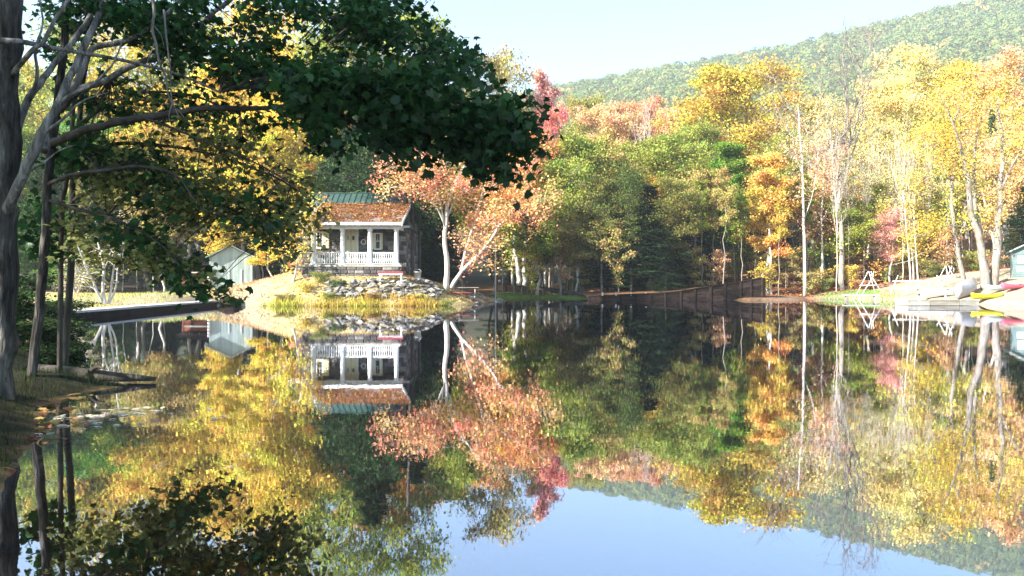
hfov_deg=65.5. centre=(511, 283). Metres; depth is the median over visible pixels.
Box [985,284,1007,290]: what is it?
kayak
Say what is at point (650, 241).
hemlock tree
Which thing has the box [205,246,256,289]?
shed
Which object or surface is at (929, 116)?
maple tree
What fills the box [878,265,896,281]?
shrub
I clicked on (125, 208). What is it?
maple tree
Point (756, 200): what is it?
maple tree
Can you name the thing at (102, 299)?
witch hazel
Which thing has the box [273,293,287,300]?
shrub
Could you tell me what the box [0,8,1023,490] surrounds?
ground
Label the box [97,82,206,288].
maple tree
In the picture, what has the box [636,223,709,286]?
hemlock tree
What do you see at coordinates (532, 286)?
sapling
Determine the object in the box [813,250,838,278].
sapling
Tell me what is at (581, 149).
oak tree
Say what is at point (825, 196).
maple tree
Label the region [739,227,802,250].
hemlock tree
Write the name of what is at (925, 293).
canoe
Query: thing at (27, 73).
maple tree
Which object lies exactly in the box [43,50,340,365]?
maple tree
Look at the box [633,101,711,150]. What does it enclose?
maple tree
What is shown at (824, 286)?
shrub
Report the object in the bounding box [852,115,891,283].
bare tree
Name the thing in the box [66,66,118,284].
maple tree
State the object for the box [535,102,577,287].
red maple
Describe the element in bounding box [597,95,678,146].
maple tree
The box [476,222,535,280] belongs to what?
hemlock tree
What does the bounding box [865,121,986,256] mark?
maple tree
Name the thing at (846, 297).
plank bench
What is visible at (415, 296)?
shrub
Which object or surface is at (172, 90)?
maple tree
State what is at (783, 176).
maple tree
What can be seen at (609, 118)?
maple tree
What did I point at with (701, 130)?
maple tree
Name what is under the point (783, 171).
maple tree
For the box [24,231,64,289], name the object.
hemlock tree
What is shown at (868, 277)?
sapling
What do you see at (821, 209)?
birch tree
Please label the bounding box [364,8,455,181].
maple tree
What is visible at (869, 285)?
pole stand
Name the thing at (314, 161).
maple tree
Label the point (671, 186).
oak tree
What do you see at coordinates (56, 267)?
hemlock tree
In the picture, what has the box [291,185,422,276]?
stone cabin
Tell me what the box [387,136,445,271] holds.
pine tree
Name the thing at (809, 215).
maple tree
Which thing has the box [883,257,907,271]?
sapling
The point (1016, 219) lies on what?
spruce tree
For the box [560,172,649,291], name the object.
oak tree
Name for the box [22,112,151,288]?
maple tree
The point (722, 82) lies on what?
maple tree
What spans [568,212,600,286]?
oak tree
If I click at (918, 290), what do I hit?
plank bench
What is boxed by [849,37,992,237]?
maple tree
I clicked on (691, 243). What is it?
hemlock tree
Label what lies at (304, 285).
shrub
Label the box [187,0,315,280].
maple tree
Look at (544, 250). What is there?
oak tree
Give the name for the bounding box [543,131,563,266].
maple tree
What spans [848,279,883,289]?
shrub
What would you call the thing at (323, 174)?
pine tree
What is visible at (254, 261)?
maple tree
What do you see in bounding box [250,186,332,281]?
maple tree
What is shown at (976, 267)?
shrub
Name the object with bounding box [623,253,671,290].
hemlock tree
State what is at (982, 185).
bare tree
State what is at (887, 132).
maple tree
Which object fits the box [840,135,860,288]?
bare tree
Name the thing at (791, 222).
maple tree
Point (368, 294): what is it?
shrub
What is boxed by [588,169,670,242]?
oak tree
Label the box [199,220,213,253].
maple tree
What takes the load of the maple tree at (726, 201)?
on the ground at (482, 282)
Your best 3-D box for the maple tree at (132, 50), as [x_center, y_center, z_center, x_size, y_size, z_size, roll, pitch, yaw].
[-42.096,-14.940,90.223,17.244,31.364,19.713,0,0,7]
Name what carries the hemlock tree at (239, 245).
on the ground at (482, 282)
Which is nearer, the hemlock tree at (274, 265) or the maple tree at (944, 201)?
the maple tree at (944, 201)
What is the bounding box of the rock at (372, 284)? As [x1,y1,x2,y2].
[367,282,376,287]
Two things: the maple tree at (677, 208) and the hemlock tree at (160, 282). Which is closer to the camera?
the maple tree at (677, 208)
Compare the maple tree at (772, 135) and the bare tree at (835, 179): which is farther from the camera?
the maple tree at (772, 135)
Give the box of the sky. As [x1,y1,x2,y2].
[22,0,981,128]
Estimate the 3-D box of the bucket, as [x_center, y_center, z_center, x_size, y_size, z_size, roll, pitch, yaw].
[-6.288,-0.608,53.000,0.542,0.731,0.540,0,0,0]
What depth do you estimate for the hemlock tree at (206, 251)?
84.62 m
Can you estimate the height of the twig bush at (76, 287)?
1.486 m
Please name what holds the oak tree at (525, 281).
on the ground at (482, 282)
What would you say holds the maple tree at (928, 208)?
on the ground at (482, 282)
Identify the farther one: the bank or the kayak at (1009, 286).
the bank
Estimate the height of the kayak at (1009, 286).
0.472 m
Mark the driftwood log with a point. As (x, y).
(111, 376)
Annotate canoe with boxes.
[920,290,958,297]
[953,277,976,298]
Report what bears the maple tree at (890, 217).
on the ground at (482, 282)
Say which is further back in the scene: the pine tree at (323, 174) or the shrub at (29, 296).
the pine tree at (323, 174)
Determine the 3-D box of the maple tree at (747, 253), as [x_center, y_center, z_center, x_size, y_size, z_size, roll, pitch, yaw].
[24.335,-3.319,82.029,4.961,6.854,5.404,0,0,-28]
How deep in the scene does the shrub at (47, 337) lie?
15.85 m
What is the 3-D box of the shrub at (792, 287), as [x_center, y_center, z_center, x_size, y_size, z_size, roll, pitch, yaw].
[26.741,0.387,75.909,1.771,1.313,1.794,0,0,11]
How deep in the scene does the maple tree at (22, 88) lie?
106.67 m
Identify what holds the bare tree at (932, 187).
on the ground at (482, 282)
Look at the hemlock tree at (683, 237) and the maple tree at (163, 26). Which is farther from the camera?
the hemlock tree at (683, 237)
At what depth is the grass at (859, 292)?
72.10 m
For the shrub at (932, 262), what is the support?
on the ground at (482, 282)
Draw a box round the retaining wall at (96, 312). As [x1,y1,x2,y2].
[30,300,218,319]
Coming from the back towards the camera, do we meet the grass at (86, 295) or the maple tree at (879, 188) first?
the maple tree at (879, 188)
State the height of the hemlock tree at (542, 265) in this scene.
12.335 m
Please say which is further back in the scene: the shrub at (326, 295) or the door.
the door
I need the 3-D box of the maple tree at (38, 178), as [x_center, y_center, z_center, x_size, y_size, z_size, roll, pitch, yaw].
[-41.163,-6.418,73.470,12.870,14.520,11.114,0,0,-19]
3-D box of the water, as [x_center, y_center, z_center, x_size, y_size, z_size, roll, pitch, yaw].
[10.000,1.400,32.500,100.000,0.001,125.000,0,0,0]
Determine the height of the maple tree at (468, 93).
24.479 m
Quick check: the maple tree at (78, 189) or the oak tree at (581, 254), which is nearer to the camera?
the maple tree at (78, 189)
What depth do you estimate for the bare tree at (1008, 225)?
79.56 m
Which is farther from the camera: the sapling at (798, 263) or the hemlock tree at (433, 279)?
the sapling at (798, 263)
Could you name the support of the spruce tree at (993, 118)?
on the ground at (482, 282)
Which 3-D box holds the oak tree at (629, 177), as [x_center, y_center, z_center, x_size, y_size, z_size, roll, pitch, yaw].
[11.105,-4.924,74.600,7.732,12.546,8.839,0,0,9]
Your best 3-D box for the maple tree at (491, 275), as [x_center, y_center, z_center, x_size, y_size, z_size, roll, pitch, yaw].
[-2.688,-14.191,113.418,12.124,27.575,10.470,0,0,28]
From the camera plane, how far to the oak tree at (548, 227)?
76.03 m
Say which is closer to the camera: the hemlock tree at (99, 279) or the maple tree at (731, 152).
the hemlock tree at (99, 279)
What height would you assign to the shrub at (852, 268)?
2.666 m
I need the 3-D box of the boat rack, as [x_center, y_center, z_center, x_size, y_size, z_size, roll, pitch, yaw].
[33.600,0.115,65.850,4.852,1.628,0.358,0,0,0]
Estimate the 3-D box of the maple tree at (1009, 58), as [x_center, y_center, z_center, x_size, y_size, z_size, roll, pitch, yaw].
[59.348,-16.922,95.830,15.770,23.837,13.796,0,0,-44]
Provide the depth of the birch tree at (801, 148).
73.63 m
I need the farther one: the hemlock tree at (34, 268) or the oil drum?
the hemlock tree at (34, 268)
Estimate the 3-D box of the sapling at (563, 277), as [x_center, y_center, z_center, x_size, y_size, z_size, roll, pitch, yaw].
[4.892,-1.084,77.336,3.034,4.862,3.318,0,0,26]
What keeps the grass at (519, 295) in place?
on the ground at (482, 282)
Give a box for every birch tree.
[775,100,840,295]
[786,112,866,285]
[868,162,936,281]
[872,166,960,281]
[875,171,945,283]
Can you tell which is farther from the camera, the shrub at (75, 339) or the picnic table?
the picnic table
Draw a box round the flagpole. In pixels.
[494,206,497,301]
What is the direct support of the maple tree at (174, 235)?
on the ground at (482, 282)
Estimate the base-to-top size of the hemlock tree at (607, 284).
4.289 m
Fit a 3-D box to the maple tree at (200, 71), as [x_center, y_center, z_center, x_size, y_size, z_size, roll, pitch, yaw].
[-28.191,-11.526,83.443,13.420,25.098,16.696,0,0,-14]
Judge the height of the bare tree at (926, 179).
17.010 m
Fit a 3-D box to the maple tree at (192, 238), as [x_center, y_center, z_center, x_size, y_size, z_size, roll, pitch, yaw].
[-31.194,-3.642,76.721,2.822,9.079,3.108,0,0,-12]
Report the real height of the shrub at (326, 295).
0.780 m
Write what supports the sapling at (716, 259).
on the ground at (482, 282)
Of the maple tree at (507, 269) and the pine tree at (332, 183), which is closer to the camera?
the pine tree at (332, 183)
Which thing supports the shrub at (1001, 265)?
on the ground at (482, 282)
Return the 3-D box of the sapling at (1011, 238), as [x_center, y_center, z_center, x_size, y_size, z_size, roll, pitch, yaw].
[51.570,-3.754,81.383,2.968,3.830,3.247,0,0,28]
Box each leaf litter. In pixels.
[4,393,112,469]
[210,271,478,300]
[590,250,1009,296]
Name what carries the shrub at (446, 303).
on the ground at (482, 282)
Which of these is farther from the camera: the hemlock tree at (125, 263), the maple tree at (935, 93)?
the maple tree at (935, 93)
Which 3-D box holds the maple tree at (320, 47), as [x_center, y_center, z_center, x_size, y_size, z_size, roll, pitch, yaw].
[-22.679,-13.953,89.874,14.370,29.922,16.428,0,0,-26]
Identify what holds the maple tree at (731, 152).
on the ground at (482, 282)
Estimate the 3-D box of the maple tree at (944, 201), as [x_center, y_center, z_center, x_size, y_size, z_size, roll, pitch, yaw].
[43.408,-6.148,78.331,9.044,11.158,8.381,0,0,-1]
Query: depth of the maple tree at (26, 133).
78.59 m
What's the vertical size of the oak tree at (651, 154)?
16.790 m
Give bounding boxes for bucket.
[414,269,420,278]
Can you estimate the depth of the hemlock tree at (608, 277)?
74.81 m
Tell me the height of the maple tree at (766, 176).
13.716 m
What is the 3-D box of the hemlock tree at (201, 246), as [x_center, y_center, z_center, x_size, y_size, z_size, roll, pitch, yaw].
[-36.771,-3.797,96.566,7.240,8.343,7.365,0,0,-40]
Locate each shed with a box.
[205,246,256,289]
[1005,245,1023,279]
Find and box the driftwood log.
[38,364,155,381]
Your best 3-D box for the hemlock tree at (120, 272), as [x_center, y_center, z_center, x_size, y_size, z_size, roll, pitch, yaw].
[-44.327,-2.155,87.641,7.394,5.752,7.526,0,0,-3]
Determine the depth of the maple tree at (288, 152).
75.25 m
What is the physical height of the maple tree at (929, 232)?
16.540 m
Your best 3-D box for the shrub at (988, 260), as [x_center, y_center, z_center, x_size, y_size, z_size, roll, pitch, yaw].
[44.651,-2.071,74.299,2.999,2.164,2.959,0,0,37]
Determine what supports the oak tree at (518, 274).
on the ground at (482, 282)
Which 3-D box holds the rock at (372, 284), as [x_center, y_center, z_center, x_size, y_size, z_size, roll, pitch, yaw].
[-9.001,0.067,50.906,0.583,0.321,0.647,21,34,37]
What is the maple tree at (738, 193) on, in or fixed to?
on the ground at (482, 282)
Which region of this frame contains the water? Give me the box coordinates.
[0,298,1023,575]
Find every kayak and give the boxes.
[971,292,1003,298]
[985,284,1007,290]
[1001,282,1023,288]
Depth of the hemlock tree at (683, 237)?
110.16 m
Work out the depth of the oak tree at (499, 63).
91.29 m
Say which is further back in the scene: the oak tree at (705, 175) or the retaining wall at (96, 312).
the oak tree at (705, 175)
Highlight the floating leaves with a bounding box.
[35,406,226,434]
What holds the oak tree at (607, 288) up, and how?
on the ground at (482, 282)
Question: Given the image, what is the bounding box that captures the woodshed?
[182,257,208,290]
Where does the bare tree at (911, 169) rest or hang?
on the ground at (482, 282)
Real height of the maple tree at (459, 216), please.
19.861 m
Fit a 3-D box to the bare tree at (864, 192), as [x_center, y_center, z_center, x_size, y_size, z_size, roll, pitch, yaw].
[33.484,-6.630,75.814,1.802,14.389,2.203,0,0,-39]
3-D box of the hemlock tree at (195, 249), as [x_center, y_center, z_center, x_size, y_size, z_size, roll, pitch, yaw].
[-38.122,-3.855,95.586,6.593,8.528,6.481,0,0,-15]
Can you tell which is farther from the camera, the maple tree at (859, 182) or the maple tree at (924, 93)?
the maple tree at (924, 93)
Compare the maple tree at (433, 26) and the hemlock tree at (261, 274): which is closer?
the maple tree at (433, 26)
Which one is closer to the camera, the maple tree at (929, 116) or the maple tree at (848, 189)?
the maple tree at (848, 189)
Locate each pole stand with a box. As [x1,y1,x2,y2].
[854,271,883,299]
[935,266,956,286]
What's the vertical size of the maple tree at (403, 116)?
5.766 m
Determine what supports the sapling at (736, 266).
on the ground at (482, 282)
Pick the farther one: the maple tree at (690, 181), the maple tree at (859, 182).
the maple tree at (859, 182)
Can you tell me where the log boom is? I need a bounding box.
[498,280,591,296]
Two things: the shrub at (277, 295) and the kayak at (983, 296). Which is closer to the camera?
the shrub at (277, 295)
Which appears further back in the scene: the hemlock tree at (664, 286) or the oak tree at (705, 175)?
the oak tree at (705, 175)
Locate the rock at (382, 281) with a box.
[376,278,384,283]
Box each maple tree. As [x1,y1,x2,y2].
[0,0,506,399]
[17,0,563,375]
[17,133,135,289]
[18,11,153,286]
[18,65,42,192]
[18,122,60,217]
[20,59,52,127]
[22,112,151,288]
[39,80,104,220]
[40,19,209,287]
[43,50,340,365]
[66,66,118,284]
[67,171,91,290]
[96,181,115,258]
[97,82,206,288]
[106,87,248,256]
[109,182,211,291]
[114,187,133,291]
[116,5,254,255]
[131,181,137,289]
[146,69,190,228]
[172,52,294,251]
[181,211,197,258]
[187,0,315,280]
[189,170,256,254]
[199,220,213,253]
[210,90,345,273]
[239,187,288,275]
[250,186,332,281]
[281,37,352,199]
[285,0,417,188]
[285,130,327,188]
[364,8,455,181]
[393,88,474,229]
[431,136,498,291]
[468,97,495,278]
[491,223,509,292]
[492,185,508,292]
[514,182,523,293]
[521,183,540,293]
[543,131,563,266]
[557,91,614,141]
[569,100,651,157]
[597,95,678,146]
[633,54,821,248]
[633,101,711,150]
[661,192,684,227]
[673,115,737,247]
[682,172,706,286]
[687,139,762,278]
[689,179,711,286]
[703,177,721,284]
[711,166,738,282]
[724,184,746,281]
[725,222,763,278]
[728,196,756,280]
[730,173,748,280]
[742,149,806,293]
[743,178,766,277]
[746,123,822,262]
[747,92,864,248]
[749,169,767,272]
[750,112,813,172]
[756,181,772,292]
[757,116,797,179]
[767,185,789,294]
[779,175,801,287]
[783,180,805,281]
[786,173,811,267]
[794,148,823,175]
[796,163,856,283]
[797,174,820,290]
[800,197,819,272]
[804,117,851,174]
[806,170,833,253]
[807,195,889,286]
[808,122,923,267]
[822,70,942,250]
[830,179,860,216]
[837,103,874,173]
[838,180,869,279]
[846,168,859,265]
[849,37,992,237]
[855,163,941,280]
[862,205,919,281]
[863,184,885,261]
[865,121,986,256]
[892,73,939,148]
[893,49,1023,289]
[894,85,992,280]
[898,82,925,122]
[905,164,996,272]
[906,85,948,147]
[910,94,959,211]
[913,165,945,250]
[915,57,1023,238]
[919,129,1023,247]
[923,165,947,271]
[929,77,1001,153]
[933,43,1023,240]
[949,177,968,256]
[969,115,1023,218]
[977,174,994,242]
[981,168,1018,266]
[988,70,1023,105]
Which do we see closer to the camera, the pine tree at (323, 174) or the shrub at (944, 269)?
the pine tree at (323, 174)
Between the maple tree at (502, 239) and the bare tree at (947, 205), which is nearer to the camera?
the bare tree at (947, 205)
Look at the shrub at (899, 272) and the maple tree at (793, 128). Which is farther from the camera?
the maple tree at (793, 128)
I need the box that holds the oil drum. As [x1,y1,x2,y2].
[288,260,295,271]
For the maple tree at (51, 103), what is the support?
on the ground at (482, 282)
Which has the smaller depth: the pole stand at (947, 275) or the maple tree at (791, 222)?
the pole stand at (947, 275)
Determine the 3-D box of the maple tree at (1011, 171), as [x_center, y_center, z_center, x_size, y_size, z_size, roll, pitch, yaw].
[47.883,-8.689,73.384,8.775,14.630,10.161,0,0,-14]
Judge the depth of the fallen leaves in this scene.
54.10 m
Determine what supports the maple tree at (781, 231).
on the ground at (482, 282)
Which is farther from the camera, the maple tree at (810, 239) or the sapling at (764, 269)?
the maple tree at (810, 239)
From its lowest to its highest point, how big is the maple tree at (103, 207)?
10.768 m
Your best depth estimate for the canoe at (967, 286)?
56.43 m
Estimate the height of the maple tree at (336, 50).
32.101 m
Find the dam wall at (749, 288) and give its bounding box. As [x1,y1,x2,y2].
[587,277,765,299]
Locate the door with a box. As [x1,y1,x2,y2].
[345,230,356,264]
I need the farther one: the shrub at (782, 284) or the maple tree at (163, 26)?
the shrub at (782, 284)
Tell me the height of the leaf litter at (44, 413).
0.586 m
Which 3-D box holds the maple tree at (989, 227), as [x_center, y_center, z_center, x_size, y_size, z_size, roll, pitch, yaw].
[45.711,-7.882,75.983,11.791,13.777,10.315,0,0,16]
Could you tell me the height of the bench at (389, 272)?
0.795 m
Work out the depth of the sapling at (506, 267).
81.53 m
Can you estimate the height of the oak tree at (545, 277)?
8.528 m
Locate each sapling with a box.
[494,248,528,292]
[517,239,548,295]
[546,249,578,288]
[563,241,594,290]
[575,237,604,291]
[590,225,641,291]
[676,246,717,286]
[703,249,730,284]
[723,260,748,279]
[747,253,789,282]
[748,262,779,289]
[781,246,819,285]
[806,237,835,273]
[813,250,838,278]
[834,245,875,271]
[860,254,891,279]
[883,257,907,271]
[903,237,935,277]
[914,239,944,260]
[933,226,965,273]
[1002,228,1022,257]
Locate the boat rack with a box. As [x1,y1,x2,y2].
[890,275,943,294]
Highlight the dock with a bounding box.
[895,295,978,304]
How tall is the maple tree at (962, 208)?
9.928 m
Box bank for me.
[582,287,697,296]
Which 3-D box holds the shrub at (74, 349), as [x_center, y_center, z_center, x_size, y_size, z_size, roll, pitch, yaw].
[-8.411,1.394,14.677,1.163,0.593,1.320,0,0,2]
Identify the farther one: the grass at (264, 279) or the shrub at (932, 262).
the shrub at (932, 262)
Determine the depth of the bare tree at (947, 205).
77.31 m
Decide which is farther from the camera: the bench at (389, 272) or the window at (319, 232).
the window at (319, 232)
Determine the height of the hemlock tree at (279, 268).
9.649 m
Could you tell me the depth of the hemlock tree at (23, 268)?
66.27 m
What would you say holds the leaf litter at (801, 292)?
on the ground at (482, 282)
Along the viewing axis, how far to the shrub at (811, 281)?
73.96 m
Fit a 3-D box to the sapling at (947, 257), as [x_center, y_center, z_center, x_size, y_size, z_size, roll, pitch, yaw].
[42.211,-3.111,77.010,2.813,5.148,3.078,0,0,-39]
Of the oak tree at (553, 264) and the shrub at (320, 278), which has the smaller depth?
the shrub at (320, 278)
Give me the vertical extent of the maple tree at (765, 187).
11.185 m
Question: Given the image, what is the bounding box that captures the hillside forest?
[57,0,1023,212]
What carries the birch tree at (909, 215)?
on the ground at (482, 282)
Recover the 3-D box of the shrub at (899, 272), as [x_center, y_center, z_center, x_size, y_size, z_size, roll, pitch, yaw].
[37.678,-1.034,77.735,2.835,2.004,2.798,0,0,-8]
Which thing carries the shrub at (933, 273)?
on the ground at (482, 282)
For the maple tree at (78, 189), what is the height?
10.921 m
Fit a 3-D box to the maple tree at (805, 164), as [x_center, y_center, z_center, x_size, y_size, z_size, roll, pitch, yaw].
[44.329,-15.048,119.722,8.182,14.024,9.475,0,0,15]
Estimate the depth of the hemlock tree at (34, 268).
72.19 m
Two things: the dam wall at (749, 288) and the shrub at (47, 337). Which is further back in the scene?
the dam wall at (749, 288)
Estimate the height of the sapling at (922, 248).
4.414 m
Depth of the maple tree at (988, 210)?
80.29 m
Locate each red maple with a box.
[524,65,566,285]
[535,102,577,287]
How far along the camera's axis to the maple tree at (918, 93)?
126.44 m
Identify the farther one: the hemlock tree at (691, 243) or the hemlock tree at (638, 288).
the hemlock tree at (691, 243)
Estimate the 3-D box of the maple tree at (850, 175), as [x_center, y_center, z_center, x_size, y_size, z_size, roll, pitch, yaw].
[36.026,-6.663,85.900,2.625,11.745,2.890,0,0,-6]
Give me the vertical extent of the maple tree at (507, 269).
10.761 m
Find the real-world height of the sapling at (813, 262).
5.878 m
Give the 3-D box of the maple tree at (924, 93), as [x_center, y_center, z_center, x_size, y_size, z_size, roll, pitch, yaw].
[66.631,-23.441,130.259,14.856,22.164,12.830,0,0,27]
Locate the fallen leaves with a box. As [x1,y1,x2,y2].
[309,202,409,221]
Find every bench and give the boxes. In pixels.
[378,271,403,283]
[844,295,879,299]
[914,288,953,293]
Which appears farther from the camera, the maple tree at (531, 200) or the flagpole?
the maple tree at (531, 200)
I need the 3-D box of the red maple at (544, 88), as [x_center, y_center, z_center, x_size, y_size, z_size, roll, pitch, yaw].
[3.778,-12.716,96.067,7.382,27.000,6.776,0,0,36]
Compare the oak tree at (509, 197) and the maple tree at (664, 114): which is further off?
the maple tree at (664, 114)
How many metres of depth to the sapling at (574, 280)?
80.36 m
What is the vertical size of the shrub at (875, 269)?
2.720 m
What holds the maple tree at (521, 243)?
on the ground at (482, 282)
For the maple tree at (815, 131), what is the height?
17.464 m
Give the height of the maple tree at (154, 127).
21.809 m
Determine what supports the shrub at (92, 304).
on the ground at (482, 282)
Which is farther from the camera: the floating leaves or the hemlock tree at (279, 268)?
the hemlock tree at (279, 268)
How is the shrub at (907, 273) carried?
on the ground at (482, 282)
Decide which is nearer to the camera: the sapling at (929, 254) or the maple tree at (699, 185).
the maple tree at (699, 185)
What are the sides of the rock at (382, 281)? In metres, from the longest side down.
0.699 x 0.528 x 0.319 m
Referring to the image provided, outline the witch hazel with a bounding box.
[53,209,134,303]
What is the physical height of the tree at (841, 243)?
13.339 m
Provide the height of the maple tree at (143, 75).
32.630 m
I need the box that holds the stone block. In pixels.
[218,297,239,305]
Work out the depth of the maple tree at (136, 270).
80.56 m
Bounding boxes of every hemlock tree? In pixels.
[17,212,37,273]
[18,188,57,280]
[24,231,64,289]
[29,192,110,286]
[49,184,127,290]
[81,246,141,288]
[119,226,131,282]
[134,244,182,287]
[172,242,192,280]
[180,233,207,260]
[185,226,215,256]
[201,242,228,256]
[233,229,261,272]
[243,239,286,276]
[246,237,277,278]
[272,235,295,274]
[420,225,451,281]
[425,198,466,276]
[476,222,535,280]
[521,255,557,280]
[574,198,654,290]
[574,235,610,290]
[591,261,636,290]
[603,186,692,290]
[610,255,647,290]
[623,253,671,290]
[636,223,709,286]
[645,235,687,291]
[679,233,693,239]
[683,234,731,246]
[686,225,727,284]
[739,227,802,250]
[792,211,834,237]
[922,215,971,232]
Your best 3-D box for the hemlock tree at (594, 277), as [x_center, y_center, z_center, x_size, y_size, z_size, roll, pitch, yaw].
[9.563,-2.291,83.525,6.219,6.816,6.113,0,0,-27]
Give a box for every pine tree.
[292,136,353,243]
[298,115,447,250]
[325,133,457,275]
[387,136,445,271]
[392,146,465,280]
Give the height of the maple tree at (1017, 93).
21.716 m
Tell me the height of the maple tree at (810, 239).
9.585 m
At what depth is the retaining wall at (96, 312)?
36.85 m
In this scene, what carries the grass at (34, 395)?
on the ground at (482, 282)
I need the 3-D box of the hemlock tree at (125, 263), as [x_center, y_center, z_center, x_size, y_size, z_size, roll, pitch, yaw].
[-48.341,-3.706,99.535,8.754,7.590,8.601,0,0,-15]
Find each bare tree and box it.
[629,77,659,143]
[729,14,912,282]
[803,111,831,281]
[822,110,851,291]
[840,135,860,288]
[843,140,863,258]
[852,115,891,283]
[852,141,876,279]
[879,112,922,282]
[880,132,908,280]
[896,120,923,231]
[917,111,937,256]
[920,134,942,257]
[936,143,959,272]
[962,117,972,270]
[977,131,989,234]
[996,152,1012,266]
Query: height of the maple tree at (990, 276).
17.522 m
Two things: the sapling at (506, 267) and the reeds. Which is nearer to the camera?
the reeds
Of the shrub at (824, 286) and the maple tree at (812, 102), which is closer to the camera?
the shrub at (824, 286)
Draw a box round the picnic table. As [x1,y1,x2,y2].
[451,287,478,298]
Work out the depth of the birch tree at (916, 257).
72.06 m
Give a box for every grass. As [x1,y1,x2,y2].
[0,348,119,478]
[33,288,213,308]
[207,271,494,304]
[492,289,610,297]
[815,289,899,299]
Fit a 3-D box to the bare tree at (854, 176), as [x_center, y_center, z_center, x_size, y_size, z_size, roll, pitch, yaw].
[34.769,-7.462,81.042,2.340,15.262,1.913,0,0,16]
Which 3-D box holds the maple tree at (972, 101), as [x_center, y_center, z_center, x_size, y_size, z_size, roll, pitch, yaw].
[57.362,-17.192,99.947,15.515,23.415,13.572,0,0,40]
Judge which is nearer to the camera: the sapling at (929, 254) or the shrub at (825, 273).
the shrub at (825, 273)
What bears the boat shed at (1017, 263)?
on the ground at (482, 282)
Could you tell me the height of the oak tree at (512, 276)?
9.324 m
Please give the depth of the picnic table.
54.64 m
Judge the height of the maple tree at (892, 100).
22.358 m
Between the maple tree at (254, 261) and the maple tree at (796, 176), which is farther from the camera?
the maple tree at (796, 176)
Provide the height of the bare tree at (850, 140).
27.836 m
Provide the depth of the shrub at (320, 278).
51.10 m
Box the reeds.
[259,291,442,305]
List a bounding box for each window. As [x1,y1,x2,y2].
[316,231,322,248]
[374,233,380,249]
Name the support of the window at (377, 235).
in the stone cabin
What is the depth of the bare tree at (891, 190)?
78.10 m
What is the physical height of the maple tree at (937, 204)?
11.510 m
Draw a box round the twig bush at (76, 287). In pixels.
[49,267,95,293]
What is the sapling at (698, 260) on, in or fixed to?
on the ground at (482, 282)
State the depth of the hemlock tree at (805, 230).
109.13 m
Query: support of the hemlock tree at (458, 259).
on the ground at (482, 282)
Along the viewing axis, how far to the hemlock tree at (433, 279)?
73.57 m
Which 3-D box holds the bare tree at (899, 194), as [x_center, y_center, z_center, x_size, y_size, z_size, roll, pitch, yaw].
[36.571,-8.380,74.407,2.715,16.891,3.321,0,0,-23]
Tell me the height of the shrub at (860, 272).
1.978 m
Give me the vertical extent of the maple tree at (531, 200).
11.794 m
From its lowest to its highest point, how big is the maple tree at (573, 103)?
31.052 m
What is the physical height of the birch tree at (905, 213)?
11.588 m
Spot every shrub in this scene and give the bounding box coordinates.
[15,285,55,348]
[16,268,65,321]
[16,316,85,353]
[19,343,95,359]
[22,299,101,320]
[24,298,90,333]
[42,320,96,344]
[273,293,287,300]
[297,281,318,291]
[309,270,333,283]
[321,292,335,301]
[327,279,347,287]
[364,292,381,299]
[409,292,421,299]
[438,299,459,305]
[772,271,792,286]
[785,281,799,292]
[789,270,824,293]
[808,267,836,288]
[817,278,835,291]
[824,274,837,286]
[833,270,867,286]
[834,264,860,288]
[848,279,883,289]
[860,258,892,282]
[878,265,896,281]
[885,263,915,279]
[902,266,923,278]
[917,258,945,277]
[919,263,953,276]
[933,262,956,273]
[950,254,975,271]
[961,249,990,270]
[973,250,1002,268]
[990,255,1009,268]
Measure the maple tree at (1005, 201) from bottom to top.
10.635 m
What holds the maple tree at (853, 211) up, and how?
on the ground at (482, 282)
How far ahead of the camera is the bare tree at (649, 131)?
135.78 m
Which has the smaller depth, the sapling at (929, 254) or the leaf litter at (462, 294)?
the leaf litter at (462, 294)
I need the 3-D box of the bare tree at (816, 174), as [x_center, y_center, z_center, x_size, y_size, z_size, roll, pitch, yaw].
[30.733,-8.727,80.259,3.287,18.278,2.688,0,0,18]
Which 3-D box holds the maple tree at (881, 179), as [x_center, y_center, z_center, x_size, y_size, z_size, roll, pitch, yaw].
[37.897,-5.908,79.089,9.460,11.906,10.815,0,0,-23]
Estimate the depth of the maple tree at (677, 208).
80.14 m
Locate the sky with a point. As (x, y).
(573, 40)
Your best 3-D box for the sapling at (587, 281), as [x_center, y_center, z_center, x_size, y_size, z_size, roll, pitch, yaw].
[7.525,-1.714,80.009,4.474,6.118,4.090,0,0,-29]
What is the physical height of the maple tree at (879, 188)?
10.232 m
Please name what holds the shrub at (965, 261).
on the ground at (482, 282)
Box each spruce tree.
[976,109,1012,251]
[986,186,1023,264]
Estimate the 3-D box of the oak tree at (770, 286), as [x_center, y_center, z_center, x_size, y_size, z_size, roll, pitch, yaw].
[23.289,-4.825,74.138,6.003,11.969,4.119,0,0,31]
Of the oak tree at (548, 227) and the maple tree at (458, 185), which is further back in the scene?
the oak tree at (548, 227)
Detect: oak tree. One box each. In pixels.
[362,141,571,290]
[451,40,545,290]
[467,202,600,295]
[476,122,580,294]
[496,203,518,285]
[497,221,537,285]
[503,218,535,285]
[519,163,596,295]
[526,215,631,290]
[529,124,640,291]
[538,258,555,286]
[539,218,569,284]
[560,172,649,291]
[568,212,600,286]
[579,150,648,290]
[588,164,666,291]
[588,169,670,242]
[601,127,719,216]
[635,172,711,287]
[651,164,741,247]
[733,170,797,293]
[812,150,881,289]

